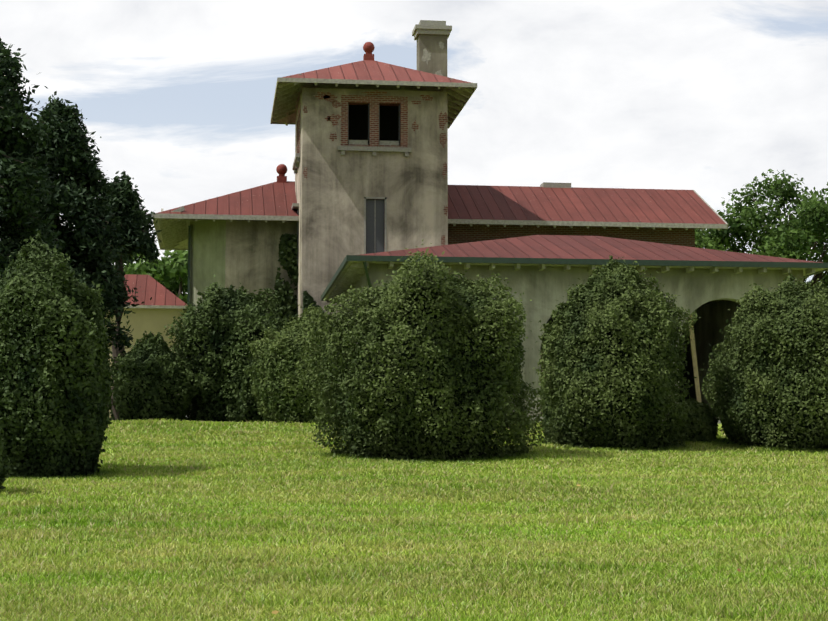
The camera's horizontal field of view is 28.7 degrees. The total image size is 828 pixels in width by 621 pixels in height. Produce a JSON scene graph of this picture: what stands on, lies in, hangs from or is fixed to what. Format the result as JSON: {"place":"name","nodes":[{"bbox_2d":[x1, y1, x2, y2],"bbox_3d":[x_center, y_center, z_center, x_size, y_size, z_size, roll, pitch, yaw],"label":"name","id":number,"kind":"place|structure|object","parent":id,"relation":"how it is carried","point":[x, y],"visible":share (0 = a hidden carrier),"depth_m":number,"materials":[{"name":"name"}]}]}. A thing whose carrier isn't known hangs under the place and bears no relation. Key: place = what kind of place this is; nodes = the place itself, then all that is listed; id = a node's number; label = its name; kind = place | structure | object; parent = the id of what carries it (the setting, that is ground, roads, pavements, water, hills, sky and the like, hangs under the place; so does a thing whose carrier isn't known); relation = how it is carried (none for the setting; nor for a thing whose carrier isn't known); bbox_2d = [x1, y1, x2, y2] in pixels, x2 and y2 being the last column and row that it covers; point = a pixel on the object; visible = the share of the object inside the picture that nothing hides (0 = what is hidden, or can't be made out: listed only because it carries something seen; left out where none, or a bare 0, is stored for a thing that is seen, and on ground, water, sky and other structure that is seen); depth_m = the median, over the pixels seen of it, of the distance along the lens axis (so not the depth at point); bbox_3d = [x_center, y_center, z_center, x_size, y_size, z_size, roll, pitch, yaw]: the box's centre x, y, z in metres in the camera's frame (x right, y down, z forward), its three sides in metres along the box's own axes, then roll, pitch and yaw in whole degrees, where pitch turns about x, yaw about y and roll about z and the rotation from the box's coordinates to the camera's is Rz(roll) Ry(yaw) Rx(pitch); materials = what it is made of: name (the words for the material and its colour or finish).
{"place":"outdoors","nodes":[
{"label":"outdoors","id":0,"kind":"place"},
{"bbox_2d":[0,418,827,620],"bbox_3d":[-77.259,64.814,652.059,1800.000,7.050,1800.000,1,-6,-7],"label":"ground","id":1,"kind":"structure","parent":0,"point":[719,425],"depth_m":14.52,"materials":[{"name":"green plant"}]},
{"bbox_2d":[0,427,15,491],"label":"bush","id":2,"kind":"object","parent":1,"relation":"on","point":[3,463],"visible":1,"depth_m":23.16,"materials":[{"name":"green plant"}]},
{"bbox_2d":[0,38,81,278],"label":"tree","id":3,"kind":"object","parent":1,"relation":"on","point":[14,144],"depth_m":46.88,"materials":[{"name":"green plant"}]},
{"bbox_2d":[0,230,116,478],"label":"bush","id":4,"kind":"object","parent":1,"relation":"on","point":[47,287],"depth_m":27.28,"materials":[{"name":"green plant"}]},
{"bbox_2d":[0,91,151,386],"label":"tree","id":5,"kind":"object","parent":1,"relation":"on","point":[80,206],"depth_m":52.59,"materials":[{"name":"green plant"}]},
{"bbox_2d":[99,171,161,420],"bbox_3d":[-10.498,-0.390,57.092,3.100,9.297,3.294,1,-6,-7],"label":"tree","id":6,"kind":"object","parent":1,"relation":"on","point":[125,204],"depth_m":56.97,"materials":[{"name":"green plant"}]},
{"bbox_2d":[103,274,186,417],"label":"outbuilding","id":7,"kind":"structure","parent":1,"relation":"on","point":[159,310],"depth_m":71.55,"materials":[{"name":"paint"}]},
{"bbox_2d":[111,252,187,277],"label":"tree","id":8,"kind":"object","parent":1,"relation":"on","point":[134,261],"depth_m":105.24,"materials":[{"name":"green plant"}]},
{"bbox_2d":[114,250,187,320],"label":"tree","id":9,"kind":"object","parent":1,"relation":"on","point":[171,270],"depth_m":101.62,"materials":[{"name":"green plant"}]},
{"bbox_2d":[110,331,209,420],"bbox_3d":[-8.062,2.127,51.265,3.197,3.061,2.844,1,-6,-7],"label":"bush","id":10,"kind":"object","parent":1,"relation":"on","point":[148,350],"depth_m":50.45,"materials":[{"name":"green plant"}]},
{"bbox_2d":[164,275,290,421],"bbox_3d":[-5.801,1.331,52.250,4.490,4.751,4.748,1,-6,-7],"label":"bush","id":11,"kind":"object","parent":1,"relation":"on","point":[240,307],"depth_m":51.20,"materials":[{"name":"green plant"}]},
{"bbox_2d":[222,344,263,421],"bbox_3d":[-4.889,2.265,50.993,2.328,2.724,2.520,1,-6,-7],"label":"bush","id":12,"kind":"object","parent":1,"relation":"on","point":[242,394],"depth_m":50.39,"materials":[{"name":"green plant"}]},
{"bbox_2d":[239,303,362,423],"bbox_3d":[-3.281,1.651,48.887,3.992,3.745,3.812,1,-6,-7],"label":"bush","id":13,"kind":"object","parent":1,"relation":"on","point":[274,348],"depth_m":47.71,"materials":[{"name":"green plant"}]},
{"bbox_2d":[291,88,447,321],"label":"tower","id":14,"kind":"structure","parent":1,"relation":"on","point":[375,181],"depth_m":60.83,"materials":[{"name":"paint"}]},
{"bbox_2d":[273,233,298,328],"bbox_3d":[-5.080,-0.293,62.467,1.298,5.464,1.076,1,-6,-7],"label":"vine","id":15,"kind":"object","parent":14,"relation":"attached to","point":[287,260],"visible":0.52,"depth_m":62.46,"materials":[{"name":"green plant"}]},
{"bbox_2d":[302,290,328,318],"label":"shrub","id":16,"kind":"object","parent":14,"relation":"attached to","point":[308,299],"depth_m":59.96,"materials":[{"name":"green plant"}]},
{"bbox_2d":[270,42,476,128],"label":"tower roof","id":17,"kind":"structure","parent":14,"relation":"on","point":[368,71],"depth_m":61.98,"materials":[{"name":"red metal"}]},
{"bbox_2d":[412,20,451,76],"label":"chimney","id":18,"kind":"object","parent":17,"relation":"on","point":[429,35],"visible":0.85,"depth_m":68.36,"materials":[{"name":"paint"}]},
{"bbox_2d":[421,42,443,75],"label":"chimney patches","id":19,"kind":"object","parent":18,"relation":"attached to","point":[426,56],"visible":0.56,"depth_m":68.31,"materials":[{"name":"beige paint"}]},
{"bbox_2d":[303,90,447,245],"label":"tower brick patches","id":20,"kind":"object","parent":14,"relation":"attached to","point":[334,119],"visible":0.96,"depth_m":61.04,"materials":[{"name":"brown brick"}]},
{"bbox_2d":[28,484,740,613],"bbox_3d":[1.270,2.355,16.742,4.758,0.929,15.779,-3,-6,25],"label":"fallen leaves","id":21,"kind":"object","parent":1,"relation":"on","point":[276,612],"visible":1,"depth_m":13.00,"materials":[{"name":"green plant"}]},
{"bbox_2d":[288,240,561,459],"bbox_3d":[0.256,0.999,34.128,5.450,4.347,5.273,1,-6,-7],"label":"bush","id":22,"kind":"object","parent":1,"relation":"on","point":[377,310],"depth_m":32.64,"materials":[{"name":"green plant"}]},
{"bbox_2d":[187,219,694,415],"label":"house wall","id":23,"kind":"structure","parent":1,"relation":"on","point":[235,253],"depth_m":63.38,"materials":[{"name":"paint"}]},
{"bbox_2d":[152,164,727,250],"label":"roof","id":24,"kind":"structure","parent":23,"relation":"on","point":[554,205],"depth_m":65.13,"materials":[{"name":"red metal"}]},
{"bbox_2d":[537,383,567,442],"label":"bush","id":25,"kind":"object","parent":1,"relation":"on","point":[545,416],"depth_m":39.26,"materials":[{"name":"green plant"}]},
{"bbox_2d":[343,263,802,423],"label":"wall","id":26,"kind":"structure","parent":1,"relation":"on","point":[719,293],"depth_m":47.46,"materials":[{"name":"beige paint"}]},
{"bbox_2d":[363,262,371,287],"bbox_3d":[-1.313,0.702,45.903,0.108,4.150,0.634,-2,-6,17],"label":"downspout","id":27,"kind":"object","parent":26,"relation":"attached to","point":[366,273],"visible":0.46,"depth_m":45.95,"materials":[{"name":"green paint"}]},
{"bbox_2d":[321,235,827,302],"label":"wing roof","id":28,"kind":"structure","parent":26,"relation":"on","point":[542,252],"depth_m":47.63,"materials":[{"name":"red metal"}]},
{"bbox_2d":[689,315,700,402],"bbox_3d":[8.374,1.648,48.168,0.105,3.124,0.671,-5,-7,42],"label":"board","id":29,"kind":"object","parent":26,"relation":"on","point":[695,368],"visible":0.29,"depth_m":48.15,"materials":[{"name":"brown wood"}]},
{"bbox_2d":[533,255,705,448],"bbox_3d":[4.849,0.982,38.646,3.954,4.707,4.119,1,-6,-7],"label":"bush","id":30,"kind":"object","parent":1,"relation":"on","point":[622,289],"depth_m":37.61,"materials":[{"name":"green plant"}]},
{"bbox_2d":[668,398,718,442],"bbox_3d":[6.842,2.737,39.776,1.394,1.210,1.486,1,-6,-7],"label":"bush","id":31,"kind":"object","parent":1,"relation":"on","point":[708,426],"depth_m":39.36,"materials":[{"name":"green plant"}]},
{"bbox_2d":[695,169,827,292],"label":"tree","id":32,"kind":"object","parent":1,"relation":"on","point":[774,240],"depth_m":75.23,"materials":[{"name":"green plant"}]},
{"bbox_2d":[698,274,827,448],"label":"bush","id":33,"kind":"object","parent":1,"relation":"on","point":[762,310],"depth_m":37.96,"materials":[{"name":"green plant"}]},
{"bbox_2d":[0,0,827,293],"label":"sky","id":34,"kind":"structure","parent":0,"point":[706,97],"materials":[{"name":"white"}]}
]}

